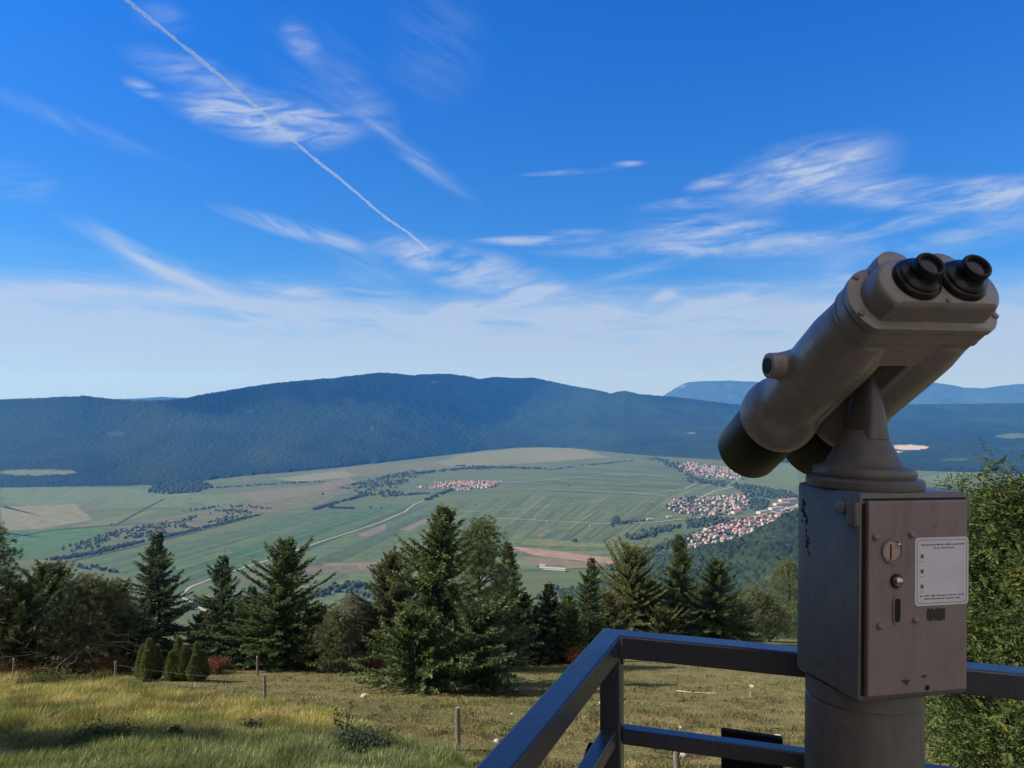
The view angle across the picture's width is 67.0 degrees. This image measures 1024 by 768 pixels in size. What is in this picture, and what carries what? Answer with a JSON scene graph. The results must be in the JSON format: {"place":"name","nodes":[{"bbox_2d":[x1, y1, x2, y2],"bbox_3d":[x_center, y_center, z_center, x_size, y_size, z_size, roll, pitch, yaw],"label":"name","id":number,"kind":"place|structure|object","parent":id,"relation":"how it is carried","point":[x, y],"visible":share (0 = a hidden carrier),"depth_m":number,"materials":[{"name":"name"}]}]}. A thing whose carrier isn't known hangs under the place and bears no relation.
{"place":"outdoors","nodes":[
{"label":"outdoors","id":0,"kind":"place"},
{"bbox_2d":[0,397,180,400],"bbox_3d":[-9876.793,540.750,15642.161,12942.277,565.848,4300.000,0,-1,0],"label":"mountain","id":1,"kind":"structure","parent":0,"point":[158,398],"depth_m":15262.84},
{"bbox_2d":[7,520,197,537],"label":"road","id":2,"kind":"structure","parent":0,"point":[88,526],"depth_m":3018.17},
{"bbox_2d":[114,498,164,524],"bbox_3d":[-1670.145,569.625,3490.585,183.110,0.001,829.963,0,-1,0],"label":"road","id":3,"kind":"structure","parent":0,"point":[138,511],"depth_m":3449.89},
{"bbox_2d":[63,513,261,562],"bbox_3d":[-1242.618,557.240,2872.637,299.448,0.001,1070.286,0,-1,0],"label":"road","id":4,"kind":"structure","parent":0,"point":[156,540],"depth_m":2701.55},
{"bbox_2d":[180,494,439,611],"bbox_3d":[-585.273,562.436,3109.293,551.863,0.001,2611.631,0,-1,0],"label":"road","id":5,"kind":"structure","parent":0,"point":[184,598],"depth_m":2576.61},
{"bbox_2d":[0,637,1018,767],"bbox_3d":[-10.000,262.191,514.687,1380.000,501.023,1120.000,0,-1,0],"label":"hillside","id":6,"kind":"structure","parent":0,"point":[631,679],"depth_m":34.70,"materials":[{"name":"plant"}]},
{"bbox_2d":[12,658,14,677],"bbox_3d":[-27.699,15.980,42.926,0.149,1.501,0.149,0,-1,0],"label":"fence post","id":7,"kind":"object","parent":6,"relation":"on","point":[13,666],"visible":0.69,"depth_m":42.91,"materials":[{"name":"grey wood"}]},
{"bbox_2d":[0,652,42,675],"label":"shrub","id":8,"kind":"object","parent":6,"relation":"on","point":[6,666],"visible":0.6,"depth_m":46.22,"materials":[{"name":"brown plant"}]},
{"bbox_2d":[0,521,52,659],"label":"pine tree","id":9,"kind":"object","parent":6,"relation":"on","point":[5,564],"visible":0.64,"depth_m":47.38,"materials":[{"name":"green plant"}]},
{"bbox_2d":[7,660,86,684],"bbox_3d":[-24.582,15.479,40.830,3.897,1.166,3.629,1,-1,-29],"label":"shrub","id":10,"kind":"object","parent":6,"relation":"on","point":[51,675],"visible":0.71,"depth_m":40.89,"materials":[{"name":"green plant"}]},
{"bbox_2d":[0,555,95,666],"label":"pine tree","id":11,"kind":"object","parent":6,"relation":"on","point":[46,571],"visible":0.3,"depth_m":52.59,"materials":[{"name":"green plant"}]},
{"bbox_2d":[0,572,96,676],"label":"pine tree","id":12,"kind":"object","parent":6,"relation":"on","point":[16,647],"visible":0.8,"depth_m":47.15,"materials":[{"name":"green plant"}]},
{"bbox_2d":[36,650,83,674],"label":"shrub","id":13,"kind":"object","parent":6,"relation":"on","point":[73,667],"visible":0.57,"depth_m":47.36,"materials":[{"name":"brown plant"}]},
{"bbox_2d":[11,572,154,673],"bbox_3d":[-26.135,15.270,48.011,8.928,7.216,8.280,0,-1,0],"label":"bush","id":14,"kind":"object","parent":6,"relation":"on","point":[82,603],"visible":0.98,"depth_m":47.72,"materials":[{"name":"green plant"}]},
{"bbox_2d":[66,664,118,684],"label":"shrub","id":15,"kind":"object","parent":6,"relation":"on","point":[97,675],"visible":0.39,"depth_m":42.02,"materials":[{"name":"green plant"}]},
{"bbox_2d":[63,714,141,746],"bbox_3d":[-11.681,9.942,21.816,1.955,0.887,1.894,0,-1,0],"label":"shrub","id":16,"kind":"object","parent":6,"relation":"on","point":[96,732],"visible":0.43,"depth_m":21.87,"materials":[{"name":"green plant"}]},
{"bbox_2d":[47,577,163,671],"bbox_3d":[-26.820,16.098,51.270,8.862,6.674,5.015,0,-1,20],"label":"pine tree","id":17,"kind":"object","parent":6,"relation":"on","point":[139,618],"visible":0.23,"depth_m":50.75,"materials":[{"name":"green plant"}]},
{"bbox_2d":[81,647,133,673],"bbox_3d":[-24.795,17.116,47.456,2.407,1.641,3.222,-1,-1,33],"label":"shrub","id":18,"kind":"object","parent":6,"relation":"on","point":[107,666],"visible":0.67,"depth_m":47.50,"materials":[{"name":"brown plant"}]},
{"bbox_2d":[113,597,166,655],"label":"pine tree","id":19,"kind":"object","parent":6,"relation":"on","point":[136,604],"visible":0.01,"depth_m":58.57,"materials":[{"name":"green plant"}]},
{"bbox_2d":[132,637,165,681],"bbox_3d":[-20.229,15.457,42.849,1.905,2.828,1.822,0,-1,0],"label":"juniper bush","id":20,"kind":"object","parent":6,"relation":"on","point":[149,661],"visible":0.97,"depth_m":42.81,"materials":[{"name":"green plant"}]},
{"bbox_2d":[106,528,204,667],"bbox_3d":[-24.941,15.492,55.057,8.103,10.497,9.965,-1,-1,27],"label":"spruce tree","id":21,"kind":"object","parent":6,"relation":"on","point":[163,598],"visible":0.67,"depth_m":54.84,"materials":[{"name":"green plant"}]},
{"bbox_2d":[159,724,187,738],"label":"shrub","id":22,"kind":"object","parent":6,"relation":"on","point":[174,728],"visible":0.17,"depth_m":22.30,"materials":[{"name":"green plant"}]},
{"bbox_2d":[163,636,189,681],"bbox_3d":[-18.249,15.246,42.508,1.636,2.890,1.606,0,-1,0],"label":"juniper bush","id":23,"kind":"object","parent":6,"relation":"on","point":[176,662],"visible":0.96,"depth_m":42.13,"materials":[{"name":"green plant"}]},
{"bbox_2d":[184,641,212,681],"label":"juniper bush","id":24,"kind":"object","parent":6,"relation":"on","point":[198,664],"visible":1,"depth_m":42.27,"materials":[{"name":"green plant"}]},
{"bbox_2d":[168,610,228,661],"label":"pine tree","id":25,"kind":"object","parent":6,"relation":"on","point":[198,618],"visible":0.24,"depth_m":55.51,"materials":[{"name":"green plant"}]},
{"bbox_2d":[174,551,246,668],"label":"spruce tree","id":26,"kind":"object","parent":6,"relation":"on","point":[224,589],"visible":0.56,"depth_m":53.47,"materials":[{"name":"green plant"}]},
{"bbox_2d":[208,652,232,673],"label":"shrub","id":27,"kind":"object","parent":6,"relation":"on","point":[218,665],"visible":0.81,"depth_m":48.04,"materials":[{"name":"red plant"}]},
{"bbox_2d":[198,592,280,672],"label":"pine tree","id":28,"kind":"object","parent":6,"relation":"on","point":[242,657],"visible":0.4,"depth_m":51.88,"materials":[{"name":"green plant"}]},
{"bbox_2d":[0,670,480,767],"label":"tall grass","id":29,"kind":"structure","parent":6,"relation":"on","point":[216,737],"depth_m":22.62,"materials":[{"name":"plant"}]},
{"bbox_2d":[228,583,257,658],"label":"spruce tree","id":30,"kind":"object","parent":6,"relation":"on","point":[253,591],"visible":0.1,"depth_m":56.54,"materials":[{"name":"green plant"}]},
{"bbox_2d":[239,717,265,731],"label":"shrub","id":31,"kind":"object","parent":6,"relation":"on","point":[250,724],"visible":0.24,"depth_m":23.62,"materials":[{"name":"green plant"}]},
{"bbox_2d":[256,656,258,675],"bbox_3d":[-15.106,16.885,45.907,0.163,1.468,0.148,0,-1,0],"label":"fence post","id":32,"kind":"object","parent":6,"relation":"on","point":[257,671],"visible":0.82,"depth_m":45.88,"materials":[{"name":"grey wood"}]},
{"bbox_2d":[190,534,340,671],"bbox_3d":[-15.207,14.842,50.908,7.960,9.566,7.858,0,-1,18],"label":"pine tree","id":33,"kind":"object","parent":6,"relation":"on","point":[282,610],"visible":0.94,"depth_m":50.77,"materials":[{"name":"green plant"}]},
{"bbox_2d":[260,597,353,672],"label":"pine tree","id":34,"kind":"object","parent":6,"relation":"on","point":[308,626],"visible":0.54,"depth_m":50.66,"materials":[{"name":"green plant"}]},
{"bbox_2d":[299,607,370,673],"bbox_3d":[-11.393,16.652,49.601,3.865,4.824,3.561,-1,-2,39],"label":"bush","id":35,"kind":"object","parent":6,"relation":"on","point":[335,622],"visible":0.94,"depth_m":49.07,"materials":[{"name":"green plant"}]},
{"bbox_2d":[329,701,352,732],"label":"dry plant","id":36,"kind":"object","parent":6,"relation":"on","point":[342,722],"visible":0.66,"depth_m":22.28,"materials":[{"name":"green plant"}]},
{"bbox_2d":[328,589,379,654],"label":"pine tree","id":37,"kind":"object","parent":6,"relation":"on","point":[347,604],"visible":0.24,"depth_m":60.09,"materials":[{"name":"green plant"}]},
{"bbox_2d":[317,717,403,757],"bbox_3d":[-3.970,9.580,20.776,2.464,1.000,2.141,0,-1,0],"label":"shrub","id":38,"kind":"object","parent":6,"relation":"on","point":[362,739],"visible":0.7,"depth_m":20.85,"materials":[{"name":"green plant"}]},
{"bbox_2d":[346,600,390,667],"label":"pine tree","id":39,"kind":"object","parent":6,"relation":"on","point":[364,647],"visible":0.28,"depth_m":51.95,"materials":[{"name":"green plant"}]},
{"bbox_2d":[348,646,393,671],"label":"shrub","id":40,"kind":"object","parent":6,"relation":"on","point":[375,665],"visible":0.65,"depth_m":50.71,"materials":[{"name":"red plant"}]},
{"bbox_2d":[338,543,421,667],"bbox_3d":[-7.640,15.255,51.466,6.692,8.874,8.129,-1,-1,28],"label":"pine tree","id":41,"kind":"object","parent":6,"relation":"on","point":[386,591],"visible":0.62,"depth_m":50.98,"materials":[{"name":"green plant"}]},
{"bbox_2d":[114,661,679,767],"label":"wire fence","id":42,"kind":"object","parent":6,"relation":"on","point":[676,758],"visible":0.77,"depth_m":21.00,"materials":[{"name":"grey wood"}]},
{"bbox_2d":[352,603,491,696],"bbox_3d":[-4.261,12.859,37.095,6.756,4.888,5.175,0,-1,0],"label":"pine tree","id":43,"kind":"object","parent":6,"relation":"on","point":[407,641],"visible":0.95,"depth_m":36.59,"materials":[{"name":"green plant"}]},
{"bbox_2d":[333,500,532,693],"bbox_3d":[-4.048,11.518,40.402,10.648,10.847,9.559,0,-1,-16],"label":"spruce tree","id":44,"kind":"object","parent":6,"relation":"on","point":[426,587],"visible":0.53,"depth_m":40.65,"materials":[{"name":"green plant"}]},
{"bbox_2d":[434,514,522,645],"bbox_3d":[-2.110,14.024,50.936,6.756,11.009,5.789,1,-2,-43],"label":"pine tree","id":45,"kind":"object","parent":6,"relation":"on","point":[482,531],"visible":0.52,"depth_m":50.58,"materials":[{"name":"green plant"}]},
{"bbox_2d":[431,569,538,696],"bbox_3d":[-2.053,12.380,36.721,6.882,6.143,6.466,0,-1,0],"label":"pine tree","id":46,"kind":"object","parent":6,"relation":"on","point":[483,630],"visible":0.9,"depth_m":36.68,"materials":[{"name":"green plant"}]},
{"bbox_2d":[456,591,540,669],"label":"pine tree","id":47,"kind":"object","parent":6,"relation":"on","point":[511,645],"visible":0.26,"depth_m":52.77,"materials":[{"name":"green plant"}]},
{"bbox_2d":[492,538,540,664],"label":"spruce tree","id":48,"kind":"object","parent":6,"relation":"on","point":[511,555],"visible":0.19,"depth_m":57.40,"materials":[{"name":"green plant"}]},
{"bbox_2d":[510,590,544,660],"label":"pine tree","id":49,"kind":"object","parent":6,"relation":"on","point":[523,605],"visible":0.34,"depth_m":56.51,"materials":[{"name":"green plant"}]},
{"bbox_2d":[517,612,573,665],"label":"pine tree","id":50,"kind":"object","parent":6,"relation":"on","point":[540,653],"visible":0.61,"depth_m":56.48,"materials":[{"name":"green plant"}]},
{"bbox_2d":[526,581,571,664],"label":"spruce tree","id":51,"kind":"object","parent":6,"relation":"on","point":[552,610],"visible":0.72,"depth_m":57.00,"materials":[{"name":"green plant"}]},
{"bbox_2d":[551,593,584,652],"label":"pine tree","id":52,"kind":"object","parent":6,"relation":"on","point":[568,599],"visible":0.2,"depth_m":60.44,"materials":[{"name":"green plant"}]},
{"bbox_2d":[561,646,582,664],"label":"shrub","id":53,"kind":"object","parent":6,"relation":"on","point":[573,655],"visible":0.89,"depth_m":56.06,"materials":[{"name":"red plant"}]},
{"bbox_2d":[553,606,595,660],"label":"pine tree","id":54,"kind":"object","parent":6,"relation":"on","point":[573,627],"visible":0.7,"depth_m":57.39,"materials":[{"name":"green plant"}]},
{"bbox_2d":[574,556,609,647],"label":"spruce tree","id":55,"kind":"object","parent":6,"relation":"on","point":[587,607],"visible":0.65,"depth_m":62.19,"materials":[{"name":"green plant"}]},
{"bbox_2d":[597,587,635,630],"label":"pine tree","id":56,"kind":"object","parent":6,"relation":"on","point":[612,619],"visible":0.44,"depth_m":72.87,"materials":[{"name":"green plant"}]},
{"bbox_2d":[567,534,695,633],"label":"pine tree","id":57,"kind":"object","parent":6,"relation":"on","point":[628,565],"visible":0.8,"depth_m":82.00,"materials":[{"name":"green plant"}]},
{"bbox_2d":[629,577,673,629],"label":"pine tree","id":58,"kind":"object","parent":6,"relation":"on","point":[659,597],"visible":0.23,"depth_m":82.70,"materials":[{"name":"green plant"}]},
{"bbox_2d":[637,603,701,634],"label":"pine tree","id":59,"kind":"object","parent":6,"relation":"on","point":[663,620],"visible":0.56,"depth_m":79.36,"materials":[{"name":"green plant"}]},
{"bbox_2d":[659,530,714,635],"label":"spruce tree","id":60,"kind":"object","parent":6,"relation":"on","point":[676,594],"visible":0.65,"depth_m":82.09,"materials":[{"name":"green plant"}]},
{"bbox_2d":[676,688,716,693],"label":"fallen branch","id":61,"kind":"object","parent":6,"relation":"on","point":[694,692],"visible":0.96,"depth_m":36.93,"materials":[{"name":"wood"}]},
{"bbox_2d":[684,584,714,636],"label":"pine tree","id":62,"kind":"object","parent":6,"relation":"on","point":[698,606],"visible":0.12,"depth_m":85.27,"materials":[{"name":"green plant"}]},
{"bbox_2d":[679,555,773,642],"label":"spruce tree","id":63,"kind":"object","parent":6,"relation":"on","point":[712,594],"visible":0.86,"depth_m":82.66,"materials":[{"name":"green plant"}]},
{"bbox_2d":[714,585,767,641],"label":"pine tree","id":64,"kind":"object","parent":6,"relation":"on","point":[739,599],"visible":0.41,"depth_m":87.21,"materials":[{"name":"green plant"}]},
{"bbox_2d":[738,582,790,641],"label":"pine tree","id":65,"kind":"object","parent":6,"relation":"on","point":[756,594],"visible":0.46,"depth_m":96.66,"materials":[{"name":"green plant"}]},
{"bbox_2d":[749,589,794,642],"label":"pine tree","id":66,"kind":"object","parent":6,"relation":"on","point":[770,597],"visible":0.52,"depth_m":97.90,"materials":[{"name":"green plant"}]},
{"bbox_2d":[754,554,797,637],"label":"pine tree","id":67,"kind":"object","parent":6,"relation":"on","point":[787,570],"visible":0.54,"depth_m":109.01,"materials":[{"name":"green plant"}]},
{"bbox_2d":[918,467,1016,767],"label":"rowan tree","id":68,"kind":"object","parent":6,"relation":"on","point":[963,484],"visible":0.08,"depth_m":17.13,"materials":[{"name":"green plant"}]},
{"bbox_2d":[925,438,1023,767],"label":"rowan tree","id":69,"kind":"object","parent":6,"relation":"on","point":[999,638],"visible":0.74,"depth_m":13.74,"materials":[{"name":"green plant"}]},
{"bbox_2d":[0,372,1023,487],"bbox_3d":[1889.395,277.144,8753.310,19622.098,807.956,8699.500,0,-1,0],"label":"mountain","id":70,"kind":"structure","parent":0,"point":[271,428],"depth_m":6897.14,"materials":[{"name":"plant"}]},
{"bbox_2d":[0,447,1023,656],"bbox_3d":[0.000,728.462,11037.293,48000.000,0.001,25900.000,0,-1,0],"label":"ground","id":71,"kind":"structure","parent":0,"point":[534,581],"depth_m":3773.18,"materials":[{"name":"plant"}]},
{"bbox_2d":[77,562,117,572],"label":"hedgerow","id":72,"kind":"object","parent":71,"relation":"on","point":[97,566],"visible":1,"depth_m":2283.03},
{"bbox_2d":[45,504,270,560],"bbox_3d":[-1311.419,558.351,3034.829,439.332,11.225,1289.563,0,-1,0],"label":"hedgerow","id":73,"kind":"object","parent":71,"relation":"on","point":[108,548],"visible":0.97,"depth_m":2879.58,"materials":[{"name":"plant"}]},
{"bbox_2d":[148,479,212,493],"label":"copse","id":74,"kind":"object","parent":71,"relation":"on","point":[188,486],"visible":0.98,"depth_m":4361.25,"materials":[{"name":"plant"}]},
{"bbox_2d":[178,597,213,611],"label":"woodland","id":75,"kind":"object","parent":71,"relation":"on","point":[196,603],"visible":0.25,"depth_m":1861.21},
{"bbox_2d":[216,480,323,487],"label":"hedgerow","id":76,"kind":"object","parent":71,"relation":"on","point":[294,482],"visible":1,"depth_m":4559.39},
{"bbox_2d":[312,493,367,509],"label":"hedgerow","id":77,"kind":"object","parent":71,"relation":"on","point":[329,504],"visible":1,"depth_m":3645.92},
{"bbox_2d":[309,580,420,610],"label":"woodland","id":78,"kind":"object","parent":71,"relation":"on","point":[335,587],"visible":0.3,"depth_m":2014.27,"materials":[{"name":"plant"}]},
{"bbox_2d":[322,469,429,496],"bbox_3d":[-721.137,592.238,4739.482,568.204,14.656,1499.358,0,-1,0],"label":"woodland","id":79,"kind":"object","parent":71,"relation":"on","point":[376,484],"visible":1,"depth_m":4513.23,"materials":[{"name":"plant"}]},
{"bbox_2d":[424,487,453,499],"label":"hedgerow","id":80,"kind":"object","parent":71,"relation":"on","point":[442,492],"visible":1,"depth_m":4086.03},
{"bbox_2d":[413,465,545,473],"bbox_3d":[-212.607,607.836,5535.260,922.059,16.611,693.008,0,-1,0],"label":"hedgerow","id":81,"kind":"object","parent":71,"relation":"on","point":[461,467],"visible":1,"depth_m":5602.43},
{"bbox_2d":[0,447,980,615],"bbox_3d":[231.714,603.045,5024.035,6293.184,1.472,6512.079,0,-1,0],"label":"farmland","id":82,"kind":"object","parent":71,"relation":"on","point":[54,507],"visible":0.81,"depth_m":3234.14,"materials":[{"name":"plant"}]},
{"bbox_2d":[543,567,565,570],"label":"barn","id":83,"kind":"structure","parent":82,"relation":"on","point":[554,568],"depth_m":2261.35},
{"bbox_2d":[416,461,750,500],"bbox_3d":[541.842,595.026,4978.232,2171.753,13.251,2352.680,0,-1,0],"label":"distant houses","id":84,"kind":"structure","parent":82,"relation":"on","point":[492,483],"depth_m":4571.26,"materials":[{"name":"ceramic"}]},
{"bbox_2d":[547,460,632,469],"bbox_3d":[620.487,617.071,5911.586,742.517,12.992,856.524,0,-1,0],"label":"hedgerow","id":85,"kind":"object","parent":71,"relation":"on","point":[590,464],"visible":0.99,"depth_m":5962.50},
{"bbox_2d":[531,534,692,610],"bbox_3d":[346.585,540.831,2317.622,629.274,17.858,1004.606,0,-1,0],"label":"woodland","id":86,"kind":"object","parent":71,"relation":"on","point":[664,554],"visible":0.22,"depth_m":2468.37,"materials":[{"name":"plant"}]},
{"bbox_2d":[435,462,795,547],"bbox_3d":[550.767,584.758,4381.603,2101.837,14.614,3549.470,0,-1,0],"label":"garden trees","id":87,"kind":"object","parent":71,"relation":"on","point":[728,532],"visible":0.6,"depth_m":3411.31,"materials":[{"name":"plant"}]},
{"bbox_2d":[610,515,644,526],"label":"hedgerow","id":88,"kind":"object","parent":71,"relation":"on","point":[616,519],"visible":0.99,"depth_m":3148.85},
{"bbox_2d":[624,523,680,539],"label":"hedgerow","id":89,"kind":"object","parent":71,"relation":"on","point":[652,531],"visible":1,"depth_m":2896.47,"materials":[{"name":"plant"}]},
{"bbox_2d":[643,457,729,486],"bbox_3d":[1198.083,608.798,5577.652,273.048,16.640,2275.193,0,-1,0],"label":"woodland","id":90,"kind":"object","parent":71,"relation":"on","point":[701,480],"visible":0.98,"depth_m":4938.40,"materials":[{"name":"plant"}]},
{"bbox_2d":[679,495,696,506],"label":"woodland","id":91,"kind":"object","parent":71,"relation":"on","point":[693,500],"visible":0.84,"depth_m":3780.22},
{"bbox_2d":[685,515,741,538],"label":"woodland","id":92,"kind":"object","parent":71,"relation":"on","point":[691,522],"visible":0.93,"depth_m":3129.34,"materials":[{"name":"plant"}]},
{"bbox_2d":[730,509,741,513],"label":"factory hall","id":93,"kind":"structure","parent":71,"relation":"on","point":[736,511],"depth_m":3393.45,"materials":[{"name":"ceramic"}]},
{"bbox_2d":[728,482,797,511],"bbox_3d":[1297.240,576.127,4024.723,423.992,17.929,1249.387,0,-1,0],"label":"woodland","id":94,"kind":"object","parent":71,"relation":"on","point":[745,488],"visible":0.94,"depth_m":4037.92,"materials":[{"name":"plant"}]},
{"bbox_2d":[773,501,790,505],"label":"factory hall","id":95,"kind":"structure","parent":71,"relation":"on","point":[781,503],"depth_m":3666.78,"materials":[{"name":"tile"}]},
{"bbox_2d":[778,498,796,501],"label":"factory hall","id":96,"kind":"structure","parent":71,"relation":"on","point":[787,499],"depth_m":3803.18,"materials":[{"name":"tile"}]},
{"bbox_2d":[0,0,1023,398],"label":"sky","id":97,"kind":"structure","parent":0,"point":[198,197],"materials":[{"name":"blue"}]},
{"bbox_2d":[455,516,700,523],"bbox_3d":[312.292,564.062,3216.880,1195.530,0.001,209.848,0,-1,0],"label":"road","id":98,"kind":"structure","parent":0,"point":[585,522],"depth_m":3166.58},
{"bbox_2d":[523,488,663,495],"bbox_3d":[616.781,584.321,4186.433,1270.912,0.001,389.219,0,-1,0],"label":"road","id":99,"kind":"structure","parent":0,"point":[586,490],"depth_m":4206.50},
{"bbox_2d":[558,503,1023,639],"bbox_3d":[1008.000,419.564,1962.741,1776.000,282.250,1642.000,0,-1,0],"label":"wooded hill","id":100,"kind":"structure","parent":0,"point":[755,553],"depth_m":1838.97,"materials":[{"name":"plant"}]},
{"bbox_2d":[663,380,1023,403],"bbox_3d":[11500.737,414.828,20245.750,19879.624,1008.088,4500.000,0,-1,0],"label":"mountain","id":101,"kind":"structure","parent":0,"point":[730,392],"depth_m":19574.44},
{"label":"street","id":102,"kind":"structure","parent":0,"visible":0},
{"bbox_2d":[756,510,767,513],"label":"factory hall","id":103,"kind":"structure","parent":102,"relation":"on","point":[761,511],"depth_m":3393.63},
{"bbox_2d":[768,506,782,509],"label":"factory hall","id":104,"kind":"structure","parent":102,"relation":"on","point":[775,508],"depth_m":3511.55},
{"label":"viewing platform","id":105,"kind":"object","parent":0,"visible":0},
{"bbox_2d":[476,628,1023,767],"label":"railing","id":106,"kind":"object","parent":105,"relation":"on","point":[533,735],"visible":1,"depth_m":1.60,"materials":[{"name":"grey metal"}]},
{"bbox_2d":[583,742,592,757],"bbox_3d":[0.021,1.107,1.474,0.041,0.661,0.715,-1,-1,35],"label":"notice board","id":107,"kind":"object","parent":106,"relation":"attached to","point":[589,745],"visible":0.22,"depth_m":1.68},
{"bbox_2d":[721,727,782,767],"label":"notice board","id":108,"kind":"object","parent":106,"relation":"attached to","point":[745,735],"visible":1,"depth_m":1.77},
{"bbox_2d":[718,251,998,767],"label":"coin telescope","id":109,"kind":"object","parent":105,"relation":"on","point":[883,540],"visible":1,"depth_m":1.27,"materials":[{"name":"paint"}]},
{"bbox_2d":[860,497,968,696],"bbox_3d":[0.661,0.345,1.258,0.201,0.315,0.022,1,-1,-14],"label":"door panel","id":110,"kind":"structure","parent":109,"relation":"in","point":[915,553],"depth_m":1.26,"materials":[{"name":"paint"}]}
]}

